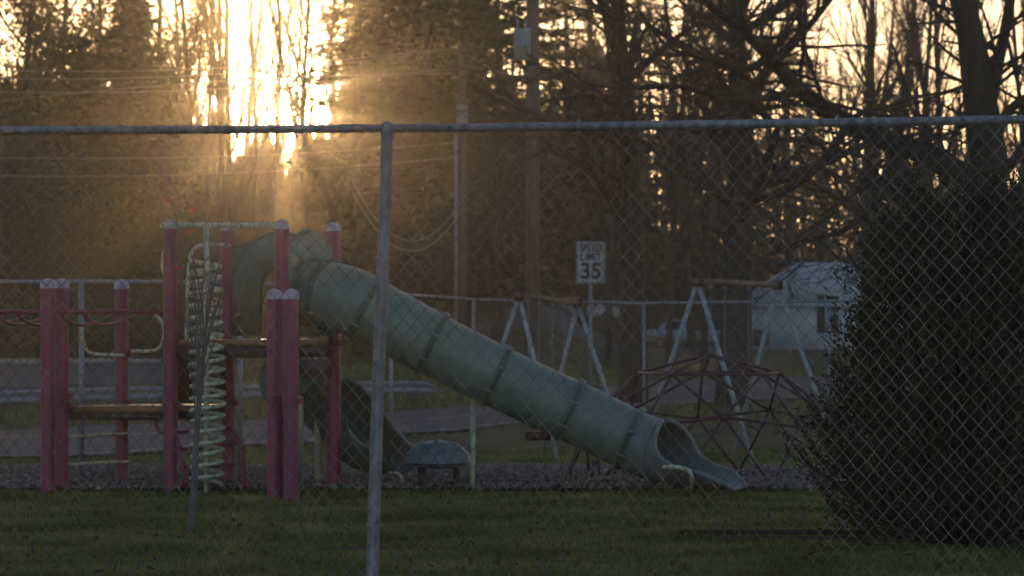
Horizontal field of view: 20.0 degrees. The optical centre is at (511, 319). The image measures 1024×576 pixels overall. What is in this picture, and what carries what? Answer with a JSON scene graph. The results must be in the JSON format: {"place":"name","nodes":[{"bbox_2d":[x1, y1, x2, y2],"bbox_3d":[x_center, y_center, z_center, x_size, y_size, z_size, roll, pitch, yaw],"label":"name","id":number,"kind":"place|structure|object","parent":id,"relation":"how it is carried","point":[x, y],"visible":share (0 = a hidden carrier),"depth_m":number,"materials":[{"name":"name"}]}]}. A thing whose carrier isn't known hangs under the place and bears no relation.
{"place":"outdoors","nodes":[
{"label":"outdoors","id":0,"kind":"place"},
{"bbox_2d":[0,362,162,387],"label":"side road","id":1,"kind":"structure","parent":0,"point":[13,377],"depth_m":96.39,"materials":[{"name":"asphalt"}]},
{"bbox_2d":[0,259,1023,575],"bbox_3d":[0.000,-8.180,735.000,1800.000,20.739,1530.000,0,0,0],"label":"ground","id":2,"kind":"structure","parent":0,"point":[558,357],"depth_m":55.00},
{"bbox_2d":[0,0,84,206],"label":"leafy tree","id":3,"kind":"object","parent":2,"relation":"on","point":[37,59],"visible":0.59,"depth_m":118.20,"materials":[{"name":"green plant"}]},
{"bbox_2d":[0,87,95,358],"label":"cedar tree","id":4,"kind":"object","parent":2,"relation":"on","point":[27,113],"visible":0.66,"depth_m":115.46,"materials":[{"name":"green plant"}]},
{"bbox_2d":[0,0,97,244],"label":"leafy tree","id":5,"kind":"object","parent":2,"relation":"on","point":[31,21],"visible":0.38,"depth_m":121.16,"materials":[{"name":"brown plant"}]},
{"bbox_2d":[0,0,153,256],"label":"leafy tree","id":6,"kind":"object","parent":2,"relation":"on","point":[17,15],"visible":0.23,"depth_m":125.71,"materials":[{"name":"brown plant"}]},
{"bbox_2d":[0,358,160,363],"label":"kerb","id":7,"kind":"structure","parent":2,"relation":"on","point":[30,361],"depth_m":111.72,"materials":[{"name":"concrete"}]},
{"bbox_2d":[18,33,146,353],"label":"cedar tree","id":8,"kind":"object","parent":2,"relation":"on","point":[81,106],"visible":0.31,"depth_m":118.42,"materials":[{"name":"green plant"}]},
{"bbox_2d":[36,0,196,243],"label":"leafy tree","id":9,"kind":"object","parent":2,"relation":"on","point":[97,37],"visible":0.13,"depth_m":130.79,"materials":[{"name":"green plant"}]},
{"bbox_2d":[33,0,220,357],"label":"cedar tree","id":10,"kind":"object","parent":2,"relation":"on","point":[125,39],"visible":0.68,"depth_m":116.20,"materials":[{"name":"green plant"}]},
{"bbox_2d":[57,0,216,153],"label":"leafy tree","id":11,"kind":"object","parent":2,"relation":"on","point":[159,37],"visible":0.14,"depth_m":132.12,"materials":[{"name":"brown plant"}]},
{"bbox_2d":[135,77,219,342],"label":"cedar tree","id":12,"kind":"object","parent":2,"relation":"on","point":[182,138],"visible":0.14,"depth_m":120.69,"materials":[{"name":"green plant"}]},
{"bbox_2d":[135,0,222,152],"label":"bare tree","id":13,"kind":"object","parent":2,"relation":"on","point":[176,23],"visible":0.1,"depth_m":150.81,"materials":[{"name":"brown plant"}]},
{"bbox_2d":[168,0,231,322],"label":"bare tree","id":14,"kind":"object","parent":2,"relation":"on","point":[191,103],"visible":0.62,"depth_m":126.32,"materials":[{"name":"brown plant"}]},
{"bbox_2d":[165,0,239,319],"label":"bare tree","id":15,"kind":"object","parent":2,"relation":"on","point":[218,178],"visible":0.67,"depth_m":131.16,"materials":[{"name":"brown plant"}]},
{"bbox_2d":[188,0,231,234],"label":"bare tree","id":16,"kind":"object","parent":2,"relation":"on","point":[207,166],"visible":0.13,"depth_m":147.95,"materials":[{"name":"brown plant"}]},
{"bbox_2d":[122,120,312,533],"bbox_3d":[-2.071,0.040,19.864,1.339,2.866,1.276,0,0,0],"label":"sapling","id":17,"kind":"object","parent":2,"relation":"on","point":[200,364],"visible":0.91,"depth_m":19.89,"materials":[{"name":"brown plant"}]},
{"bbox_2d":[185,158,252,240],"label":"brush thicket","id":18,"kind":"object","parent":2,"relation":"on","point":[211,201],"visible":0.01,"depth_m":158.53,"materials":[{"name":"brown plant"}]},
{"bbox_2d":[0,378,442,422],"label":"guardrail","id":19,"kind":"object","parent":2,"relation":"on","point":[412,388],"visible":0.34,"depth_m":63.51,"materials":[{"name":"metal"}]},
{"bbox_2d":[188,0,261,221],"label":"bare tree","id":20,"kind":"object","parent":2,"relation":"on","point":[229,152],"visible":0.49,"depth_m":134.26,"materials":[{"name":"brown plant"}]},
{"bbox_2d":[232,0,269,242],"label":"bare tree","id":21,"kind":"object","parent":2,"relation":"on","point":[246,203],"visible":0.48,"depth_m":160.24,"materials":[{"name":"brown plant"}]},
{"bbox_2d":[223,202,291,282],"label":"brush thicket","id":22,"kind":"object","parent":2,"relation":"on","point":[246,234],"visible":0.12,"depth_m":151.06,"materials":[{"name":"brown plant"}]},
{"bbox_2d":[230,0,285,237],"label":"bare tree","id":23,"kind":"object","parent":2,"relation":"on","point":[257,186],"visible":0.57,"depth_m":150.24,"materials":[{"name":"brown plant"}]},
{"bbox_2d":[224,176,309,278],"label":"brush thicket","id":24,"kind":"object","parent":2,"relation":"on","point":[269,230],"visible":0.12,"depth_m":162.67,"materials":[{"name":"brown plant"}]},
{"bbox_2d":[244,0,299,288],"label":"bare tree","id":25,"kind":"object","parent":2,"relation":"on","point":[278,145],"visible":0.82,"depth_m":143.19,"materials":[{"name":"brown plant"}]},
{"bbox_2d":[233,0,328,231],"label":"bare tree","id":26,"kind":"object","parent":2,"relation":"on","point":[275,118],"visible":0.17,"depth_m":167.09,"materials":[{"name":"brown plant"}]},
{"bbox_2d":[262,181,328,237],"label":"brush thicket","id":27,"kind":"object","parent":2,"relation":"on","point":[288,208],"visible":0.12,"depth_m":162.56,"materials":[{"name":"brown plant"}]},
{"bbox_2d":[272,0,321,231],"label":"bare tree","id":28,"kind":"object","parent":2,"relation":"on","point":[291,205],"visible":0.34,"depth_m":157.99,"materials":[{"name":"brown plant"}]},
{"bbox_2d":[272,0,336,229],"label":"bare tree","id":29,"kind":"object","parent":2,"relation":"on","point":[304,89],"visible":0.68,"depth_m":134.46,"materials":[{"name":"brown plant"}]},
{"bbox_2d":[269,135,353,238],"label":"brush thicket","id":30,"kind":"object","parent":2,"relation":"on","point":[297,182],"visible":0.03,"depth_m":152.43,"materials":[{"name":"brown plant"}]},
{"bbox_2d":[291,0,352,228],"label":"bare tree","id":31,"kind":"object","parent":2,"relation":"on","point":[332,112],"visible":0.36,"depth_m":130.22,"materials":[{"name":"brown plant"}]},
{"bbox_2d":[283,111,368,247],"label":"brush thicket","id":32,"kind":"object","parent":2,"relation":"on","point":[317,215],"visible":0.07,"depth_m":160.33,"materials":[{"name":"brown plant"}]},
{"bbox_2d":[253,0,444,355],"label":"pine tree","id":33,"kind":"object","parent":2,"relation":"on","point":[345,47],"visible":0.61,"depth_m":117.80,"materials":[{"name":"green plant"}]},
{"bbox_2d":[270,0,451,264],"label":"pine tree","id":34,"kind":"object","parent":2,"relation":"on","point":[371,8],"visible":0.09,"depth_m":134.62,"materials":[{"name":"green plant"}]},
{"bbox_2d":[309,545,452,550],"bbox_3d":[-0.757,1.471,18.769,1.133,0.006,0.471,0,0,0],"label":"dirt patch","id":35,"kind":"object","parent":2,"relation":"on","point":[380,549],"visible":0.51,"depth_m":18.74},
{"bbox_2d":[316,1,486,291],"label":"pine tree","id":36,"kind":"object","parent":2,"relation":"on","point":[365,85],"visible":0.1,"depth_m":123.57,"materials":[{"name":"green plant"}]},
{"bbox_2d":[338,5,478,298],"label":"pine tree","id":37,"kind":"object","parent":2,"relation":"on","point":[414,290],"visible":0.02,"depth_m":137.74,"materials":[{"name":"green plant"}]},
{"bbox_2d":[335,0,510,310],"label":"pine tree","id":38,"kind":"object","parent":2,"relation":"on","point":[425,88],"visible":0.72,"depth_m":115.71,"materials":[{"name":"green plant"}]},
{"bbox_2d":[366,0,522,317],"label":"pine tree","id":39,"kind":"object","parent":2,"relation":"on","point":[449,309],"visible":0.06,"depth_m":133.78,"materials":[{"name":"green plant"}]},
{"bbox_2d":[0,279,914,473],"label":"chain link fence","id":40,"kind":"object","parent":2,"relation":"on","point":[82,282],"visible":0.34,"depth_m":47.98,"materials":[{"name":"metal"}]},
{"bbox_2d":[438,41,484,326],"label":"utility pole","id":41,"kind":"object","parent":2,"relation":"on","point":[459,178],"visible":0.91,"depth_m":89.86,"materials":[{"name":"brown wood"}]},
{"bbox_2d":[0,51,437,79],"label":"overhead wire","id":42,"kind":"object","parent":41,"relation":"attached to","point":[215,74],"visible":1,"depth_m":89.79,"materials":[{"name":"metal"}]},
{"bbox_2d":[0,49,437,71],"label":"overhead wire","id":43,"kind":"object","parent":41,"relation":"attached to","point":[220,67],"visible":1,"depth_m":89.79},
{"bbox_2d":[0,156,459,176],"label":"overhead wire","id":44,"kind":"object","parent":41,"relation":"attached to","point":[224,173],"visible":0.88,"depth_m":89.79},
{"bbox_2d":[0,142,459,158],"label":"overhead wire","id":45,"kind":"object","parent":41,"relation":"attached to","point":[227,156],"visible":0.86,"depth_m":89.79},
{"bbox_2d":[0,73,461,101],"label":"overhead wire","id":46,"kind":"object","parent":41,"relation":"attached to","point":[226,81],"visible":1,"depth_m":89.79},
{"bbox_2d":[0,65,470,92],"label":"overhead wire","id":47,"kind":"object","parent":41,"relation":"attached to","point":[225,88],"visible":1,"depth_m":89.79,"materials":[{"name":"metal"}]},
{"bbox_2d":[351,180,460,241],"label":"slack cable","id":48,"kind":"object","parent":41,"relation":"attached to","point":[392,233],"visible":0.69,"depth_m":89.78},
{"bbox_2d":[352,190,460,251],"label":"slack cable","id":49,"kind":"object","parent":41,"relation":"attached to","point":[397,246],"visible":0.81,"depth_m":89.78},
{"bbox_2d":[0,461,926,490],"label":"wood chips","id":50,"kind":"object","parent":2,"relation":"on","point":[442,475],"visible":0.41,"depth_m":26.30,"materials":[{"name":"wood"}]},
{"bbox_2d":[0,219,746,501],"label":"playground structure","id":51,"kind":"object","parent":50,"relation":"on","point":[389,449],"visible":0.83,"depth_m":24.70,"materials":[{"name":"paint"}]},
{"bbox_2d":[404,440,469,490],"bbox_3d":[-0.646,1.270,25.200,0.540,0.461,0.540,0,0,43],"label":"play pod","id":52,"kind":"object","parent":50,"relation":"on","point":[428,457],"visible":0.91,"depth_m":25.05,"materials":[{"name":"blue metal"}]},
{"bbox_2d":[567,353,842,477],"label":"climbing dome","id":53,"kind":"structure","parent":50,"relation":"on","point":[703,372],"depth_m":28.03,"materials":[{"name":"red metal"}]},
{"bbox_2d":[391,0,549,327],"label":"pine tree","id":54,"kind":"object","parent":2,"relation":"on","point":[435,60],"visible":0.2,"depth_m":122.70,"materials":[{"name":"green plant"}]},
{"bbox_2d":[415,0,570,311],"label":"pine tree","id":55,"kind":"object","parent":2,"relation":"on","point":[484,283],"visible":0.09,"depth_m":136.76,"materials":[{"name":"green plant"}]},
{"bbox_2d":[416,0,589,342],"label":"pine tree","id":56,"kind":"object","parent":2,"relation":"on","point":[497,41],"visible":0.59,"depth_m":116.74,"materials":[{"name":"green plant"}]},
{"bbox_2d":[0,0,1018,329],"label":"woods","id":57,"kind":"object","parent":2,"relation":"on","point":[284,176],"visible":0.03,"depth_m":193.34,"materials":[{"name":"brown plant"}]},
{"bbox_2d":[0,114,1023,575],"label":"chain link fence","id":58,"kind":"object","parent":2,"relation":"on","point":[386,130],"visible":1,"depth_m":12.41,"materials":[{"name":"metal"}]},
{"bbox_2d":[0,362,1023,575],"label":"grass","id":59,"kind":"structure","parent":2,"relation":"on","point":[441,528],"depth_m":20.23,"materials":[{"name":"plant"}]},
{"bbox_2d":[4,486,1021,575],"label":"fallen leaves","id":60,"kind":"object","parent":2,"relation":"on","point":[683,566],"visible":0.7,"depth_m":19.20,"materials":[{"name":"plant"}]},
{"bbox_2d":[449,0,616,315],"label":"pine tree","id":61,"kind":"object","parent":2,"relation":"on","point":[553,273],"visible":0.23,"depth_m":124.66,"materials":[{"name":"green plant"}]},
{"bbox_2d":[509,0,557,362],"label":"utility pole","id":62,"kind":"object","parent":2,"relation":"on","point":[527,36],"visible":0.7,"depth_m":89.80,"materials":[{"name":"brown wood"}]},
{"bbox_2d":[464,291,609,460],"bbox_3d":[0.552,0.874,43.100,1.794,2.565,3.896,0,0,21],"label":"swing set","id":63,"kind":"object","parent":2,"relation":"on","point":[577,303],"visible":0.56,"depth_m":42.79,"materials":[{"name":"grey metal"}]},
{"bbox_2d":[521,0,618,297],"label":"pine tree","id":64,"kind":"object","parent":2,"relation":"on","point":[568,234],"visible":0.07,"depth_m":181.60,"materials":[{"name":"green plant"}]},
{"bbox_2d":[576,242,604,386],"bbox_3d":[1.549,0.323,57.026,0.574,3.727,0.068,0,0,0],"label":"speed limit sign","id":65,"kind":"object","parent":2,"relation":"on","point":[585,273],"visible":0.85,"depth_m":57.00,"materials":[{"name":"metal"}]},
{"bbox_2d":[564,297,619,321],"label":"parked car","id":66,"kind":"object","parent":2,"relation":"on","point":[600,308],"visible":0.1,"depth_m":162.20,"materials":[{"name":"silver metal"}]},
{"bbox_2d":[542,40,649,326],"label":"cedar tree","id":67,"kind":"object","parent":2,"relation":"on","point":[575,284],"visible":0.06,"depth_m":184.94,"materials":[{"name":"green plant"}]},
{"bbox_2d":[541,0,659,326],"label":"bare tree","id":68,"kind":"object","parent":2,"relation":"on","point":[584,288],"visible":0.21,"depth_m":149.68,"materials":[{"name":"brown plant"}]},
{"bbox_2d":[426,0,794,402],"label":"spreading tree","id":69,"kind":"object","parent":2,"relation":"on","point":[616,35],"visible":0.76,"depth_m":73.70,"materials":[{"name":"brown plant"}]},
{"bbox_2d":[583,7,640,369],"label":"bare tree","id":70,"kind":"object","parent":2,"relation":"on","point":[609,250],"visible":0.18,"depth_m":107.91,"materials":[{"name":"brown plant"}]},
{"bbox_2d":[588,229,667,339],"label":"brush thicket","id":71,"kind":"object","parent":2,"relation":"on","point":[614,323],"visible":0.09,"depth_m":183.54,"materials":[{"name":"brown plant"}]},
{"bbox_2d":[601,229,678,345],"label":"brush thicket","id":72,"kind":"object","parent":2,"relation":"on","point":[653,299],"visible":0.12,"depth_m":185.01,"materials":[{"name":"brown plant"}]},
{"bbox_2d":[569,0,715,304],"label":"pine tree","id":73,"kind":"object","parent":2,"relation":"on","point":[647,185],"visible":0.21,"depth_m":179.68,"materials":[{"name":"green plant"}]},
{"bbox_2d":[625,0,727,350],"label":"bare tree","id":74,"kind":"object","parent":2,"relation":"on","point":[684,247],"visible":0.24,"depth_m":145.82,"materials":[{"name":"brown plant"}]},
{"bbox_2d":[654,1,716,370],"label":"bare tree","id":75,"kind":"object","parent":2,"relation":"on","point":[673,221],"visible":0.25,"depth_m":105.96,"materials":[{"name":"brown plant"}]},
{"bbox_2d":[647,236,723,345],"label":"brush thicket","id":76,"kind":"object","parent":2,"relation":"on","point":[680,313],"visible":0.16,"depth_m":185.74,"materials":[{"name":"brown plant"}]},
{"bbox_2d":[668,0,728,367],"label":"bare tree","id":77,"kind":"object","parent":2,"relation":"on","point":[706,219],"visible":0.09,"depth_m":109.64,"materials":[{"name":"brown plant"}]},
{"bbox_2d":[644,190,752,342],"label":"brush thicket","id":78,"kind":"object","parent":2,"relation":"on","point":[667,267],"visible":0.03,"depth_m":194.79,"materials":[{"name":"brown plant"}]},
{"bbox_2d":[675,239,722,342],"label":"brush thicket","id":79,"kind":"object","parent":2,"relation":"on","point":[698,307],"visible":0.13,"depth_m":183.10,"materials":[{"name":"brown plant"}]},
{"bbox_2d":[647,0,796,345],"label":"pine tree","id":80,"kind":"object","parent":2,"relation":"on","point":[717,268],"visible":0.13,"depth_m":180.72,"materials":[{"name":"green plant"}]},
{"bbox_2d":[668,0,778,241],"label":"bare tree","id":81,"kind":"object","parent":2,"relation":"on","point":[720,210],"visible":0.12,"depth_m":149.19,"materials":[{"name":"brown plant"}]},
{"bbox_2d":[702,0,774,202],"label":"bare tree","id":82,"kind":"object","parent":2,"relation":"on","point":[753,171],"visible":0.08,"depth_m":103.70,"materials":[{"name":"brown plant"}]},
{"bbox_2d":[652,277,832,463],"bbox_3d":[3.334,0.774,41.800,2.071,2.736,4.425,0,0,25],"label":"swing set","id":83,"kind":"object","parent":2,"relation":"on","point":[700,282],"visible":0.62,"depth_m":41.12,"materials":[{"name":"grey metal"}]},
{"bbox_2d":[474,0,1023,414],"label":"tree","id":84,"kind":"object","parent":2,"relation":"on","point":[982,72],"visible":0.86,"depth_m":53.53,"materials":[{"name":"brown plant"}]},
{"bbox_2d":[677,529,876,533],"bbox_3d":[2.305,1.445,19.775,2.350,0.030,0.040,0,0,1],"label":"timber edging","id":85,"kind":"object","parent":2,"relation":"on","point":[781,531],"visible":0.29,"depth_m":19.77,"materials":[{"name":"wood"}]},
{"bbox_2d":[710,0,852,287],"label":"pine tree","id":86,"kind":"object","parent":2,"relation":"on","point":[788,219],"visible":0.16,"depth_m":192.73,"materials":[{"name":"green plant"}]},
{"bbox_2d":[724,198,850,288],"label":"brush thicket","id":87,"kind":"object","parent":2,"relation":"on","point":[769,238],"visible":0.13,"depth_m":192.07,"materials":[{"name":"brown plant"}]},
{"bbox_2d":[577,0,1023,407],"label":"spreading tree","id":88,"kind":"object","parent":2,"relation":"on","point":[741,89],"visible":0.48,"depth_m":69.88,"materials":[{"name":"brown plant"}]},
{"bbox_2d":[752,230,849,290],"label":"brush thicket","id":89,"kind":"object","parent":2,"relation":"on","point":[791,254],"visible":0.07,"depth_m":184.49,"materials":[{"name":"brown plant"}]},
{"bbox_2d":[779,236,859,267],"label":"brush thicket","id":90,"kind":"object","parent":2,"relation":"on","point":[828,258],"visible":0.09,"depth_m":186.12,"materials":[{"name":"brown plant"}]},
{"bbox_2d":[752,262,902,348],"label":"white house","id":91,"kind":"structure","parent":2,"relation":"on","point":[820,291],"depth_m":157.00,"materials":[{"name":"paint"}]},
{"bbox_2d":[817,294,840,332],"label":"window","id":92,"kind":"structure","parent":91,"relation":"in","point":[820,311],"depth_m":156.90,"materials":[{"name":"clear glass"}]},
{"bbox_2d":[792,193,905,261],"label":"brush thicket","id":93,"kind":"object","parent":2,"relation":"on","point":[835,236],"visible":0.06,"depth_m":193.65,"materials":[{"name":"brown plant"}]},
{"bbox_2d":[837,0,898,371],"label":"bare tree","id":94,"kind":"object","parent":2,"relation":"on","point":[874,34],"visible":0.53,"depth_m":104.04,"materials":[{"name":"brown plant"}]},
{"bbox_2d":[797,0,948,349],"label":"bare tree","id":95,"kind":"object","parent":2,"relation":"on","point":[861,78],"visible":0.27,"depth_m":127.60,"materials":[{"name":"brown plant"}]},
{"bbox_2d":[823,0,960,278],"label":"bare tree","id":96,"kind":"object","parent":2,"relation":"on","point":[903,8],"visible":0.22,"depth_m":135.31,"materials":[{"name":"brown plant"}]},
{"bbox_2d":[830,0,953,330],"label":"bare tree","id":97,"kind":"object","parent":2,"relation":"on","point":[891,25],"visible":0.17,"depth_m":150.20,"materials":[{"name":"brown plant"}]},
{"bbox_2d":[770,149,1023,549],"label":"evergreen shrub","id":98,"kind":"object","parent":2,"relation":"on","point":[955,370],"visible":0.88,"depth_m":18.81,"materials":[{"name":"green plant"}]},
{"bbox_2d":[878,0,946,331],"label":"bare tree","id":99,"kind":"object","parent":2,"relation":"on","point":[914,3],"visible":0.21,"depth_m":111.81,"materials":[{"name":"brown plant"}]},
{"bbox_2d":[880,0,964,370],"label":"bare tree","id":100,"kind":"object","parent":2,"relation":"on","point":[929,46],"visible":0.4,"depth_m":99.68,"materials":[{"name":"brown plant"}]},
{"bbox_2d":[907,0,962,240],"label":"bare tree","id":101,"kind":"object","parent":2,"relation":"on","point":[937,56],"visible":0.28,"depth_m":109.60,"materials":[{"name":"brown plant"}]},
{"bbox_2d":[945,0,1014,158],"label":"bare tree","id":102,"kind":"object","parent":2,"relation":"on","point":[982,19],"visible":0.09,"depth_m":105.58,"materials":[{"name":"brown plant"}]},
{"bbox_2d":[949,0,1023,352],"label":"bare tree","id":103,"kind":"object","parent":2,"relation":"on","point":[1011,125],"visible":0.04,"depth_m":129.89,"materials":[{"name":"brown plant"}]},
{"bbox_2d":[999,0,1023,201],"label":"bare tree","id":104,"kind":"object","parent":2,"relation":"on","point":[1015,53],"visible":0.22,"depth_m":112.47,"materials":[{"name":"brown plant"}]},
{"bbox_2d":[0,376,1023,456],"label":"road","id":105,"kind":"structure","parent":0,"point":[412,423],"depth_m":57.58,"materials":[{"name":"asphalt"}]},
{"bbox_2d":[0,0,1023,255],"label":"sky","id":106,"kind":"structure","parent":0,"point":[997,8],"materials":[{"name":"white"}]},
{"bbox_2d":[475,305,1021,352],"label":"parking lot","id":107,"kind":"structure","parent":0,"point":[547,320],"depth_m":140.49,"materials":[{"name":"asphalt"}]},
{"bbox_2d":[647,320,719,348],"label":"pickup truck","id":108,"kind":"object","parent":107,"relation":"on","point":[662,332],"visible":0.41,"depth_m":164.20,"materials":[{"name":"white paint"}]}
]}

